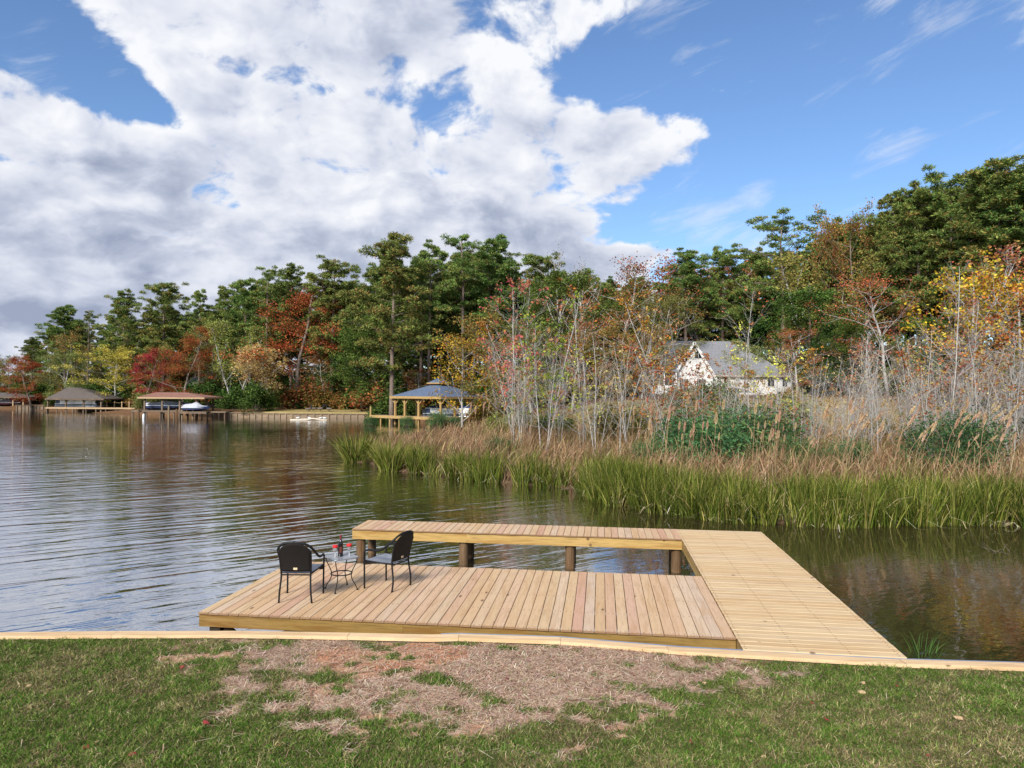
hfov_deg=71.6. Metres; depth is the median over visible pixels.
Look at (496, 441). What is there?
feathery shrub
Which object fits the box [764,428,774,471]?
plumed reed
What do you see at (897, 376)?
sapling
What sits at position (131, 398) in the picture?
understorey bush
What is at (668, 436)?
feathery shrub
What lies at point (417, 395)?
gazebo boathouse
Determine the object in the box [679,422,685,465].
plumed reed
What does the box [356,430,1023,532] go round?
sedge grass
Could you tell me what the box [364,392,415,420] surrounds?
understorey bush
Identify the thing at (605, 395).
sapling
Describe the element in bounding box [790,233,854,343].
pine tree
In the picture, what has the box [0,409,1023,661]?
water
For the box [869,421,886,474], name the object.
plumed reed
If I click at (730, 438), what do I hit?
feathery shrub
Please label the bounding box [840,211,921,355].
pine tree
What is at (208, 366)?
broadleaf tree
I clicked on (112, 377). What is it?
understorey bush
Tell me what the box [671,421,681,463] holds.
plumed reed
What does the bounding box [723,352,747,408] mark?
sapling
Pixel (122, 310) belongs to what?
pine tree
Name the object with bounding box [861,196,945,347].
pine tree
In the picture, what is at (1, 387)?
understorey bush
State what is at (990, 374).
sapling
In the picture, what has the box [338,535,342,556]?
wine bottle
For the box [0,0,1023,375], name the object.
sky
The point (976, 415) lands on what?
plumed reed
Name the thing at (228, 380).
understorey bush
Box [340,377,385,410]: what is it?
understorey bush
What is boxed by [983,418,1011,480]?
plumed reed
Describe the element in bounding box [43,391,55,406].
shrub
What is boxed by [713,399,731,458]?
plumed reed
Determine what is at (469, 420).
plumed reed
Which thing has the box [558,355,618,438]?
sapling
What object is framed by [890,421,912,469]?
plumed reed
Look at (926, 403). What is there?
sapling
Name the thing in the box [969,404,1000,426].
plumed reed
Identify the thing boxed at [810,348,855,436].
sapling
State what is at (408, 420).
shrub
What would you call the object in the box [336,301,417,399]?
broadleaf tree
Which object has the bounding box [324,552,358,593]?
side table
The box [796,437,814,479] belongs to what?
plumed reed
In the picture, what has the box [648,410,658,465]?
plumed reed
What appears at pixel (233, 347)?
pine tree
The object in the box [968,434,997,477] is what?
plumed reed
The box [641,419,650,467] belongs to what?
plumed reed
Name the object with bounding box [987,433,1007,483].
plumed reed
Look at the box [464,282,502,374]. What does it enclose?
pine tree
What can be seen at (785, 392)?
thicket bush
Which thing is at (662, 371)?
sapling
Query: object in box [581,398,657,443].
thicket bush
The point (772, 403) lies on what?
sapling
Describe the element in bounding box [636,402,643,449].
plumed reed
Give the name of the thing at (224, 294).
pine tree
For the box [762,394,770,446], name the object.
plumed reed
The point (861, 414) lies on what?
plumed reed
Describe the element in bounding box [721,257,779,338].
pine tree
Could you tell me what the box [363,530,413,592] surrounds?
wicker chair
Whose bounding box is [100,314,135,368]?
pine tree
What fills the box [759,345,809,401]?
sapling
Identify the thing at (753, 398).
sapling
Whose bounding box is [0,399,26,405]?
speedboat
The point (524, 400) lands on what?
plumed reed
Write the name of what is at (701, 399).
sapling
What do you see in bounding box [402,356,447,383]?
understorey bush
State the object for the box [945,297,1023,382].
broadleaf tree
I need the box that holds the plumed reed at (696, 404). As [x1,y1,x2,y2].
[687,400,698,462]
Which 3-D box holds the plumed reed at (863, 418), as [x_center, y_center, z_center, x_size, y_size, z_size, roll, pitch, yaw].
[11.393,2.392,24.169,0.752,2.864,1.102,1,-1,-31]
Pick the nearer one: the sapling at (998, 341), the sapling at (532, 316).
the sapling at (998, 341)
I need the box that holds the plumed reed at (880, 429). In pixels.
[854,425,883,478]
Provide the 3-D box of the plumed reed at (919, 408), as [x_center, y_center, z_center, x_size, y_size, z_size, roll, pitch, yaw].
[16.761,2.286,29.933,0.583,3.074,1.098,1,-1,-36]
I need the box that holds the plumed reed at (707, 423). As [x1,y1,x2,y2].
[701,420,714,470]
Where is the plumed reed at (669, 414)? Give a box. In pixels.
[657,408,670,468]
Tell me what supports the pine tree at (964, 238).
on the terrain at (357, 411)
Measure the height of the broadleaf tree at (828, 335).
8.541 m
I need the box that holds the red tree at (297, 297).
[210,283,357,408]
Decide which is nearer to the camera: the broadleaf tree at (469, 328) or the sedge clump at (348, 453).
the sedge clump at (348, 453)
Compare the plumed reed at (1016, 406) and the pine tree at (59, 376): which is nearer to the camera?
the plumed reed at (1016, 406)
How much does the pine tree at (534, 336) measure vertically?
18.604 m
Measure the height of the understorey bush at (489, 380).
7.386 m
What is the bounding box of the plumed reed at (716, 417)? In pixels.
[707,412,720,477]
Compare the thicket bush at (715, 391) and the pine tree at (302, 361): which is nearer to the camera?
the thicket bush at (715, 391)
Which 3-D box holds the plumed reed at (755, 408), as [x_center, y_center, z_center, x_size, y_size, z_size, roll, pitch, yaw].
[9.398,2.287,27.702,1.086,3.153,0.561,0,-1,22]
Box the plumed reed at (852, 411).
[833,406,856,452]
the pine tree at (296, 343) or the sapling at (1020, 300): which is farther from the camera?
the pine tree at (296, 343)
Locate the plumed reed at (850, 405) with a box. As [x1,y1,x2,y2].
[837,399,855,470]
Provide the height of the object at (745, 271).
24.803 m
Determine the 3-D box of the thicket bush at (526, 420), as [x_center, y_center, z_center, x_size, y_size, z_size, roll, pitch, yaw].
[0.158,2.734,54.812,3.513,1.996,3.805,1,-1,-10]
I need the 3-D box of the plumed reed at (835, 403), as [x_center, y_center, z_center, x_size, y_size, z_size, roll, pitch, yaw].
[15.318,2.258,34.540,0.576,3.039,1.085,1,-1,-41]
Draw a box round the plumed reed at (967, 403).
[965,398,968,421]
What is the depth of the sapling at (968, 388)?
43.07 m
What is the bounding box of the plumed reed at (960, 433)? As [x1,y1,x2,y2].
[945,431,961,466]
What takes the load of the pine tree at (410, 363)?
on the terrain at (357, 411)
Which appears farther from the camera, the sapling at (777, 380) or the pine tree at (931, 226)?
the pine tree at (931, 226)
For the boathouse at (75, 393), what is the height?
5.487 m
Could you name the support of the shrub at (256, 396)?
on the terrain at (357, 411)
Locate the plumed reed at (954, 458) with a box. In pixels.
[951,440,960,484]
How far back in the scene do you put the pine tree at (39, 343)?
162.43 m
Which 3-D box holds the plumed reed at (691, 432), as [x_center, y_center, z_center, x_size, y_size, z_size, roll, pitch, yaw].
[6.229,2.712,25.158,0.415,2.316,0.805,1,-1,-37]
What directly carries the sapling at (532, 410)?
on the terrain at (357, 411)
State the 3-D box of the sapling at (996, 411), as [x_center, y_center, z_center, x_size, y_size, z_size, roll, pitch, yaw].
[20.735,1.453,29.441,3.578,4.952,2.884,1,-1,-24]
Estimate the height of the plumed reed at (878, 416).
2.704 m
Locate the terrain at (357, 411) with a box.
[0,394,1021,525]
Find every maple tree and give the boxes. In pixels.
[0,353,52,409]
[127,347,183,408]
[925,240,1023,404]
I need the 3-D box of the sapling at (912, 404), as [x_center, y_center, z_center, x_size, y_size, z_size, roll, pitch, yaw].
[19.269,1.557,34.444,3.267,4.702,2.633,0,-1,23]
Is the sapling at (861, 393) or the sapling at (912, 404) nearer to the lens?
the sapling at (912, 404)
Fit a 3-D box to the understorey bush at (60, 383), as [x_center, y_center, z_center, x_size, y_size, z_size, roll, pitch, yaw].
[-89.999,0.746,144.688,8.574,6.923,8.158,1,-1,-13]
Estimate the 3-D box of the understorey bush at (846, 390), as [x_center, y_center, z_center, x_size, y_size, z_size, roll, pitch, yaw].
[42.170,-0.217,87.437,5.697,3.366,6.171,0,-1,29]
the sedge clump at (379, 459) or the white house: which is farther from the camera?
the white house
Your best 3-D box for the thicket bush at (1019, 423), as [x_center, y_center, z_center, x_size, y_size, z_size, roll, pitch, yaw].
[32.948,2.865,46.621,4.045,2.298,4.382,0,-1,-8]
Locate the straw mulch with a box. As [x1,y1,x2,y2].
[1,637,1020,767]
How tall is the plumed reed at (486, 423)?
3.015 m
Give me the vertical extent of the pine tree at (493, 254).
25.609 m
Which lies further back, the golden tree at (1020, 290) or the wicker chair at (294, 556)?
the golden tree at (1020, 290)
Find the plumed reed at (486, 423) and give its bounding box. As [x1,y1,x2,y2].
[484,401,490,449]
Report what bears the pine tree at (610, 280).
on the terrain at (357, 411)
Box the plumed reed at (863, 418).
[833,413,867,478]
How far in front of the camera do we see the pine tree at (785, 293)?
125.46 m
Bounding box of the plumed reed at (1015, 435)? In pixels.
[1006,432,1016,474]
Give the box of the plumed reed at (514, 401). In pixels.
[509,395,517,444]
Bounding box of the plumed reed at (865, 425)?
[838,421,869,478]
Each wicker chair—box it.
[277,541,324,602]
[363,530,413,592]
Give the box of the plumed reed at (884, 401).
[867,400,885,446]
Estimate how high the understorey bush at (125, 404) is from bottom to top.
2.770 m
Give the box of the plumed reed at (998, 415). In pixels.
[976,413,999,475]
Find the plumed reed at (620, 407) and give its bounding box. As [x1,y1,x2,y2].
[613,403,621,448]
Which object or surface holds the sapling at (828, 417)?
on the terrain at (357, 411)
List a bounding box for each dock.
[198,520,906,657]
[207,411,229,417]
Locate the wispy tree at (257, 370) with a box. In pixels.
[228,342,289,409]
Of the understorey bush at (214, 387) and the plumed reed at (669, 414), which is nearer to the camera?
the plumed reed at (669, 414)
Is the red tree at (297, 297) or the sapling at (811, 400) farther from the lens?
the red tree at (297, 297)
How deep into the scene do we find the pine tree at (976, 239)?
79.26 m
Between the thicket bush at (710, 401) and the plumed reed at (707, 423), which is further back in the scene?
the thicket bush at (710, 401)
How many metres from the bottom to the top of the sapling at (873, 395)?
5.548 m
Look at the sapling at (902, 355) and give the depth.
30.58 m
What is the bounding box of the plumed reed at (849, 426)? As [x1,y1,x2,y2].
[824,421,853,476]
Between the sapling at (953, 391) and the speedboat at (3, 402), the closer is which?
the sapling at (953, 391)
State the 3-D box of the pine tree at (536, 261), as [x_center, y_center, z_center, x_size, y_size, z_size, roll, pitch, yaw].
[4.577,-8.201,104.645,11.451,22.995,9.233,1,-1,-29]
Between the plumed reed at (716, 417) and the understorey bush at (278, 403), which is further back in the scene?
the understorey bush at (278, 403)
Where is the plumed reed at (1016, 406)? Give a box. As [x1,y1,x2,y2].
[985,402,1020,440]
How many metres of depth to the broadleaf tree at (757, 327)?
114.66 m
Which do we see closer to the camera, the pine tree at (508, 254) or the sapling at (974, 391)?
the sapling at (974, 391)
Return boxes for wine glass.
[333,545,337,557]
[347,543,351,555]
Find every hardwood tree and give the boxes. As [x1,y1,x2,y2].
[781,202,871,368]
[806,197,910,372]
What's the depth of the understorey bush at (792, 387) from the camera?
104.53 m
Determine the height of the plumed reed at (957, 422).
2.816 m
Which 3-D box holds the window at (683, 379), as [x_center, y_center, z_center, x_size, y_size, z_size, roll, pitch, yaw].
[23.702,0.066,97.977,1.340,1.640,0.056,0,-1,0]
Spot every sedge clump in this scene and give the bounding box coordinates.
[324,429,379,461]
[362,437,421,471]
[889,632,952,658]
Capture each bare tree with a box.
[525,242,583,403]
[560,256,600,399]
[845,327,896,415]
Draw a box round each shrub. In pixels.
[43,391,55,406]
[131,390,158,409]
[235,376,278,412]
[364,415,378,425]
[398,414,415,426]
[424,408,451,427]
[447,415,460,426]
[460,399,503,426]
[482,432,513,454]
[626,436,668,464]
[645,419,694,460]
[648,404,775,468]
[679,394,826,461]
[772,432,828,469]
[820,434,879,471]
[887,400,1022,480]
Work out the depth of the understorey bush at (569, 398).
100.11 m
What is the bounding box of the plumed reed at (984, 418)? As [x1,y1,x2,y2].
[968,412,987,481]
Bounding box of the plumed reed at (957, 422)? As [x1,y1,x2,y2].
[933,417,960,483]
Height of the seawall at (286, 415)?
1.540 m
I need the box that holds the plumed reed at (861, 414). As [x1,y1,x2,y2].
[845,412,863,470]
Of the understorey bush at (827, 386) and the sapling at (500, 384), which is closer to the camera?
the sapling at (500, 384)
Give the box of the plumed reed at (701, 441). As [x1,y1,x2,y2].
[696,421,703,460]
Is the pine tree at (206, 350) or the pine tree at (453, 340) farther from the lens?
the pine tree at (206, 350)
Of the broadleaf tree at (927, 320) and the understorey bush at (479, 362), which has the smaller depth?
the broadleaf tree at (927, 320)
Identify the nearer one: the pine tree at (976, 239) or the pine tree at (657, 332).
the pine tree at (976, 239)
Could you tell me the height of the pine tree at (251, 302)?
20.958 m
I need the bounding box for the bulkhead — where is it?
[0,631,1023,671]
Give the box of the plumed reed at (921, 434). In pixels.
[897,430,925,473]
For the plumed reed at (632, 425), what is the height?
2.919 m
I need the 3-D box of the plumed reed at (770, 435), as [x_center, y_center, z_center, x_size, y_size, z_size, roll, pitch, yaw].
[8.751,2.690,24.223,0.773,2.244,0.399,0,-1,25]
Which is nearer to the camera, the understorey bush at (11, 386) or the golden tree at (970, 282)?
the golden tree at (970, 282)
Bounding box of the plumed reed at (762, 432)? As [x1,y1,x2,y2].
[754,430,763,482]
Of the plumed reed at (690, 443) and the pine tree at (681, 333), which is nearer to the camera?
the plumed reed at (690, 443)
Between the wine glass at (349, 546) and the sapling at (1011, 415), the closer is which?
the wine glass at (349, 546)
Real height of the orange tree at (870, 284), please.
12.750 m
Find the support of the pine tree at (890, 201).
on the terrain at (357, 411)
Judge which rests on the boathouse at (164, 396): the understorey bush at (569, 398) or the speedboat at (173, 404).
the speedboat at (173, 404)
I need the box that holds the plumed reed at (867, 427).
[854,418,870,481]
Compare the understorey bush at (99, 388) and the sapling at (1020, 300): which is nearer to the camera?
the sapling at (1020, 300)
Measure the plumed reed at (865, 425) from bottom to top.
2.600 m
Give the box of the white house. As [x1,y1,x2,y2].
[647,341,791,396]
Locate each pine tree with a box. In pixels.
[13,337,46,380]
[21,341,47,378]
[32,305,95,389]
[35,325,63,375]
[48,359,63,378]
[56,319,93,372]
[68,326,95,376]
[75,310,101,382]
[89,323,122,376]
[89,343,112,383]
[92,288,151,385]
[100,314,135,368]
[103,319,147,382]
[133,281,190,391]
[136,306,169,383]
[144,309,185,377]
[158,329,183,380]
[168,314,208,379]
[176,289,218,403]
[180,312,204,376]
[189,310,225,376]
[203,285,244,389]
[212,277,274,389]
[220,310,247,389]
[238,288,280,367]
[239,265,294,407]
[254,283,297,380]
[261,283,301,379]
[262,262,313,387]
[278,305,316,385]
[295,290,342,407]
[295,325,319,379]
[302,254,360,408]
[328,281,363,381]
[331,231,442,420]
[334,279,368,366]
[343,285,374,369]
[350,266,391,381]
[356,262,406,372]
[369,264,436,372]
[394,318,432,372]
[399,259,459,384]
[402,239,463,405]
[415,282,467,369]
[423,252,490,373]
[426,232,491,384]
[431,303,449,373]
[432,270,465,374]
[445,245,479,353]
[445,283,483,378]
[451,251,519,378]
[460,233,530,382]
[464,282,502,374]
[480,269,531,368]
[493,263,522,284]
[502,291,565,388]
[509,251,569,374]
[533,270,579,369]
[553,267,608,368]
[570,274,601,348]
[575,283,601,364]
[587,300,624,363]
[595,276,623,298]
[596,282,627,363]
[610,282,652,371]
[617,276,655,338]
[638,311,663,361]
[644,281,687,348]
[653,247,719,340]
[667,268,716,340]
[687,245,767,346]
[718,271,754,341]
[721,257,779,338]
[730,206,827,369]
[739,246,777,348]
[744,247,801,358]
[770,260,815,355]
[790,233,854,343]
[805,216,867,340]
[815,229,869,332]
[821,226,886,342]
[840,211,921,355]
[852,191,935,393]
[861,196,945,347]
[867,213,915,341]
[871,180,981,355]
[878,187,972,342]
[896,163,999,357]
[896,186,996,330]
[922,175,1023,335]
[928,154,1023,369]
[942,187,1019,343]
[973,180,1023,335]
[980,169,1023,309]
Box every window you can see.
[679,379,688,389]
[695,351,701,358]
[767,377,774,386]
[782,377,787,386]
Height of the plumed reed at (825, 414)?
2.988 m
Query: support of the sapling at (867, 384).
on the terrain at (357, 411)
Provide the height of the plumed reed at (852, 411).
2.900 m
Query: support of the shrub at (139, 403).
on the terrain at (357, 411)
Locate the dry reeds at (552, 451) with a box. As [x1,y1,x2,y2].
[354,388,1023,516]
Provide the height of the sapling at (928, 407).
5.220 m
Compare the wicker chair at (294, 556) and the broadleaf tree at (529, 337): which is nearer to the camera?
the wicker chair at (294, 556)
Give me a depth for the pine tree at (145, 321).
132.62 m
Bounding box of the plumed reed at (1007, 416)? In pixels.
[981,412,1011,469]
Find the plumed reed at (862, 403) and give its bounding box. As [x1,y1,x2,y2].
[850,397,864,459]
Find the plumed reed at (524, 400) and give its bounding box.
[517,396,526,445]
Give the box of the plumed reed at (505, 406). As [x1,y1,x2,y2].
[495,401,506,453]
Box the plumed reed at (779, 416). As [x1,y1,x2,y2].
[771,410,780,473]
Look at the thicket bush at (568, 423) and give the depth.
51.60 m
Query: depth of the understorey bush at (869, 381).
84.67 m
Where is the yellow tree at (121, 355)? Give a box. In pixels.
[49,344,160,406]
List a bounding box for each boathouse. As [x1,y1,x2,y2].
[0,393,40,406]
[45,387,135,411]
[131,392,223,417]
[369,378,502,424]
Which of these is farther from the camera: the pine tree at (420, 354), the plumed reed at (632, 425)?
the pine tree at (420, 354)
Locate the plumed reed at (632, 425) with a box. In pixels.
[628,406,634,455]
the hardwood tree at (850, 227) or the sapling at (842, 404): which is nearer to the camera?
the sapling at (842, 404)
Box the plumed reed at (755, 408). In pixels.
[747,403,758,464]
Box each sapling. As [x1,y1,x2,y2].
[472,316,549,432]
[474,277,565,443]
[475,275,571,445]
[475,334,530,431]
[487,335,544,452]
[490,290,600,452]
[500,349,553,432]
[504,360,547,432]
[509,351,571,427]
[524,277,613,443]
[527,335,580,437]
[530,355,583,442]
[549,322,626,458]
[555,355,616,447]
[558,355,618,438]
[561,359,590,422]
[584,335,649,457]
[584,370,613,425]
[593,340,655,445]
[601,298,679,438]
[608,289,688,428]
[623,342,694,433]
[626,357,692,433]
[630,346,682,439]
[630,359,661,417]
[631,350,703,460]
[635,354,705,436]
[646,308,724,417]
[659,363,701,423]
[661,357,726,420]
[682,350,739,418]
[691,374,718,418]
[696,285,773,416]
[699,356,763,449]
[701,361,729,416]
[702,358,744,432]
[705,355,745,407]
[711,349,742,411]
[713,367,783,443]
[720,320,806,425]
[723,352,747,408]
[728,374,776,412]
[732,369,773,422]
[739,361,772,418]
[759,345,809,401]
[759,348,807,421]
[760,379,784,421]
[765,352,841,438]
[766,345,839,438]
[781,354,905,446]
[785,386,816,442]
[793,349,841,440]
[795,346,849,440]
[798,378,826,440]
[802,376,846,442]
[806,346,879,462]
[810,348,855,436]
[815,396,833,433]
[824,349,881,430]
[827,339,901,442]
[829,370,883,445]
[829,380,859,433]
[831,350,911,450]
[831,369,890,442]
[834,356,896,430]
[834,371,878,436]
[836,334,911,457]
[836,336,903,414]
[837,382,861,434]
[840,389,878,440]
[843,347,896,451]
[844,363,896,441]
[851,309,944,438]
[865,359,914,443]
[872,350,958,453]
[882,358,930,435]
[885,353,972,457]
[886,364,927,433]
[887,335,956,429]
[888,375,936,436]
[889,366,959,444]
[891,346,943,450]
[893,352,936,439]
[894,340,954,429]
[895,255,1017,452]
[898,325,969,413]
[903,325,961,417]
[909,350,973,435]
[911,368,987,428]
[916,351,975,428]
[918,328,1022,441]
[918,333,1023,431]
[920,295,1019,428]
[923,377,972,454]
[928,331,1021,432]
[930,340,992,422]
[934,347,1011,430]
[936,325,1016,421]
[937,293,1023,455]
[943,359,1007,426]
[948,358,1014,419]
[952,372,1016,445]
[955,338,1018,431]
[956,357,1015,445]
[967,369,1023,469]
[970,365,1020,458]
[978,351,1023,439]
[985,326,1023,437]
[985,341,1023,441]
[986,323,1023,432]
[995,379,1023,437]
[998,365,1021,443]
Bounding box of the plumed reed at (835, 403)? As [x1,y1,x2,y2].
[823,399,836,446]
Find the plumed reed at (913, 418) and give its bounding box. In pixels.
[886,413,916,474]
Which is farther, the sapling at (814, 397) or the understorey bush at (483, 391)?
the understorey bush at (483, 391)
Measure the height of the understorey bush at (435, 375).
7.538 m
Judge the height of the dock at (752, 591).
2.323 m
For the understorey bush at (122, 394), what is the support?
on the terrain at (357, 411)
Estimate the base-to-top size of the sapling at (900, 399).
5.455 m
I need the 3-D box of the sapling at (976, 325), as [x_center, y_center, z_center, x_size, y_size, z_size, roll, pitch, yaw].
[23.213,-0.272,36.256,4.312,8.531,5.511,0,-1,29]
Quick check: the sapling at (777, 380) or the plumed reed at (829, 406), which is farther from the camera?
the sapling at (777, 380)
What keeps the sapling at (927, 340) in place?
on the terrain at (357, 411)
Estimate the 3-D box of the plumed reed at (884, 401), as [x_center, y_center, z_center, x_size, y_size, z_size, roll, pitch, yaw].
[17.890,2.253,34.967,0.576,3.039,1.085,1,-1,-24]
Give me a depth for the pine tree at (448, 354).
108.06 m
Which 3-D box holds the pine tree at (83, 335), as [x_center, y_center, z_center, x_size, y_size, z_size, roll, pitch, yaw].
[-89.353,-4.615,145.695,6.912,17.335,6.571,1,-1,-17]
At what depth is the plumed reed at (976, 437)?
26.99 m
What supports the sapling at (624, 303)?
on the terrain at (357, 411)
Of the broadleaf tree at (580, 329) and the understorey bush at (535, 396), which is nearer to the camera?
the broadleaf tree at (580, 329)
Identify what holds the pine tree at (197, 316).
on the terrain at (357, 411)
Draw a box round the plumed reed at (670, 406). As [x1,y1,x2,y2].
[661,402,674,468]
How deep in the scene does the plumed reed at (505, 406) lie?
32.93 m
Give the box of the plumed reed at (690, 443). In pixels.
[690,424,695,464]
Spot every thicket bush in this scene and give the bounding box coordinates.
[481,411,519,433]
[499,410,537,431]
[531,407,577,433]
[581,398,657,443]
[626,401,656,422]
[660,383,706,407]
[662,401,724,429]
[690,373,742,409]
[697,390,745,427]
[734,392,836,437]
[757,406,822,439]
[774,387,809,404]
[851,418,899,438]
[918,367,986,403]
[930,402,1020,434]
[975,387,1010,409]
[982,413,1023,439]
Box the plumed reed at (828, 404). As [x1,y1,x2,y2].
[811,400,832,443]
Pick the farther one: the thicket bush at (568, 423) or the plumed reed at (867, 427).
the thicket bush at (568, 423)
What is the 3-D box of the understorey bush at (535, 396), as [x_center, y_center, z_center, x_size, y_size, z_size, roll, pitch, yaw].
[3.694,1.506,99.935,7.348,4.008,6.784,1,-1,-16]
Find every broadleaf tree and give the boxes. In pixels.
[0,353,13,383]
[0,357,31,398]
[24,349,94,396]
[41,327,104,388]
[133,341,182,393]
[182,317,247,405]
[202,318,273,408]
[281,319,368,408]
[299,358,340,408]
[325,319,416,411]
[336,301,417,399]
[400,367,431,405]
[433,298,549,417]
[439,334,504,400]
[473,319,582,420]
[492,266,624,408]
[530,313,641,412]
[556,320,660,404]
[562,247,708,388]
[584,266,706,396]
[608,322,685,403]
[616,290,709,396]
[650,256,726,340]
[653,287,734,365]
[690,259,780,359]
[701,296,757,350]
[713,309,780,362]
[722,343,773,394]
[729,299,803,370]
[740,298,829,377]
[750,283,870,394]
[762,249,905,394]
[762,326,840,394]
[791,319,879,396]
[818,321,888,395]
[872,316,975,398]
[932,327,1023,439]
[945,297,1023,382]
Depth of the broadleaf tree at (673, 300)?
98.07 m
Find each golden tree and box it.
[422,327,503,426]
[885,267,1023,419]
[889,246,1023,406]
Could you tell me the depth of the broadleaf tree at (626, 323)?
102.73 m
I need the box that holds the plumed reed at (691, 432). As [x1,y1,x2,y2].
[683,428,692,467]
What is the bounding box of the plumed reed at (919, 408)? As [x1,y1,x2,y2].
[900,403,921,458]
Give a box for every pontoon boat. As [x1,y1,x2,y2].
[54,400,104,406]
[422,404,474,416]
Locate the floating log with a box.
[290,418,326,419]
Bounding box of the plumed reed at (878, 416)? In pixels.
[859,412,882,462]
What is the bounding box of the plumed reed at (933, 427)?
[914,423,936,467]
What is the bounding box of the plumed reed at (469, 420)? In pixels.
[467,403,472,444]
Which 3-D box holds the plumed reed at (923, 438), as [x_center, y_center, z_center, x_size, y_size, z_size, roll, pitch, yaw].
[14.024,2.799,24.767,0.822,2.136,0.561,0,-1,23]
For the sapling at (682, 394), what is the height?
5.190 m
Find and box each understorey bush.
[0,371,13,379]
[0,384,7,399]
[4,374,30,401]
[15,377,54,403]
[39,373,58,386]
[43,375,84,393]
[57,367,103,385]
[79,379,107,404]
[94,386,117,405]
[99,372,126,384]
[104,378,140,407]
[120,371,157,392]
[120,393,135,407]
[126,382,173,405]
[172,371,203,381]
[172,376,209,404]
[174,375,229,408]
[195,372,225,405]
[197,370,242,388]
[216,383,248,409]
[228,365,285,398]
[272,369,295,398]
[273,375,336,409]
[274,391,284,407]
[283,392,308,408]
[292,364,326,384]
[296,385,337,408]
[319,392,343,408]
[323,387,359,409]
[339,383,368,409]
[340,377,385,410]
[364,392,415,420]
[370,363,424,406]
[384,398,421,420]
[396,373,424,393]
[397,377,438,412]
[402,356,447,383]
[423,361,478,401]
[427,399,456,406]
[463,376,513,413]
[471,358,494,380]
[479,369,507,409]
[497,379,520,411]
[517,382,554,408]
[533,392,566,406]
[554,386,578,402]
[555,370,609,400]
[575,348,613,368]
[589,362,638,397]
[629,372,655,396]
[787,368,807,393]
[789,347,843,382]
[795,370,819,394]
[806,368,838,394]
[836,373,858,394]
[842,340,897,373]
[842,366,884,393]
[876,345,945,395]
[879,361,912,393]
[886,333,954,372]
[958,332,1016,360]
[1001,362,1023,390]
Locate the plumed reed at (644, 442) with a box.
[641,430,646,461]
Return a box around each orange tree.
[129,324,222,403]
[804,270,955,396]
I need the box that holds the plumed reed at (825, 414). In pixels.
[807,409,827,479]
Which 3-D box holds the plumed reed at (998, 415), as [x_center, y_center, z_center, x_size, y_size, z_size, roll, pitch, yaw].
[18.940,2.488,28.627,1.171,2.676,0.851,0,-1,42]
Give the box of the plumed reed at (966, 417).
[939,413,971,454]
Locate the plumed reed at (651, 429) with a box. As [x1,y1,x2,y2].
[645,425,652,468]
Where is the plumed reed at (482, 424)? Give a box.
[478,402,484,457]
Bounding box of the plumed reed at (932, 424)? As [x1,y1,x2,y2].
[908,421,936,478]
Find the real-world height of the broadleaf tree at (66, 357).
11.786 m
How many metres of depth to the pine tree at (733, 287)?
132.46 m
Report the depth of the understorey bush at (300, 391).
109.85 m
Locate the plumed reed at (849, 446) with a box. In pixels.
[837,421,867,476]
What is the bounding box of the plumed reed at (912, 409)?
[896,405,915,464]
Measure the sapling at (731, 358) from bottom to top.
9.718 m
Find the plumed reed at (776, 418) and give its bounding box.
[768,414,779,461]
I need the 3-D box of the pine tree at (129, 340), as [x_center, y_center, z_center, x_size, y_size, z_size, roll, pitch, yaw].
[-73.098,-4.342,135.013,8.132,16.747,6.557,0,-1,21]
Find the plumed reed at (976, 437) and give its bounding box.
[957,434,979,466]
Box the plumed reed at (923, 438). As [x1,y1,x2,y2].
[912,434,925,471]
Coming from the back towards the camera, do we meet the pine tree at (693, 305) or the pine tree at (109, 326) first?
the pine tree at (109, 326)
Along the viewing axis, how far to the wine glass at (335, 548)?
10.74 m
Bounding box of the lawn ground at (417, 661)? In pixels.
[0,639,1023,767]
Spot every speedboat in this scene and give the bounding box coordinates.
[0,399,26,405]
[146,400,191,409]
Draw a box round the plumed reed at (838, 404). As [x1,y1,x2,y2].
[826,401,840,446]
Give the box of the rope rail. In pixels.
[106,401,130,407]
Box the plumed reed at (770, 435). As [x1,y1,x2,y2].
[761,430,776,482]
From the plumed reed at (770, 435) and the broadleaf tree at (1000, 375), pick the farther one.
the broadleaf tree at (1000, 375)
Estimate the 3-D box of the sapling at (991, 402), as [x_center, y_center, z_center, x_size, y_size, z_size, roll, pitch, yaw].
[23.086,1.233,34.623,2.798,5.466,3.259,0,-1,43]
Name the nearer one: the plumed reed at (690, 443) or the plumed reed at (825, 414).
the plumed reed at (825, 414)
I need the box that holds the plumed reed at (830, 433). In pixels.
[809,430,833,478]
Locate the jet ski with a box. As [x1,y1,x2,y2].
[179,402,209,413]
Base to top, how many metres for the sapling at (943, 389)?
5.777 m
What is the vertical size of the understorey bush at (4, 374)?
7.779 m
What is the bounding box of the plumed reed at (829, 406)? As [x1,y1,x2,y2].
[804,403,832,461]
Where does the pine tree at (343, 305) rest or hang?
on the terrain at (357, 411)
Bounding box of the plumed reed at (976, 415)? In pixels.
[945,411,981,479]
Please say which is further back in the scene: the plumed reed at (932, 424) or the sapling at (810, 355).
the sapling at (810, 355)
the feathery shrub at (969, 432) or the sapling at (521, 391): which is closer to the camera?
the feathery shrub at (969, 432)
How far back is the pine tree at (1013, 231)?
69.41 m
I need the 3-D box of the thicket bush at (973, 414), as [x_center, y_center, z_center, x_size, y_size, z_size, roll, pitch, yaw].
[31.324,2.476,48.385,5.832,3.058,5.384,0,-1,9]
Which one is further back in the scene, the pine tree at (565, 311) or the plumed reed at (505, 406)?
the pine tree at (565, 311)
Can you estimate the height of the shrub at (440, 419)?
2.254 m
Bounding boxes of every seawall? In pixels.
[16,405,45,409]
[228,412,367,417]
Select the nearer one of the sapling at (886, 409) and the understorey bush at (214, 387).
the sapling at (886, 409)

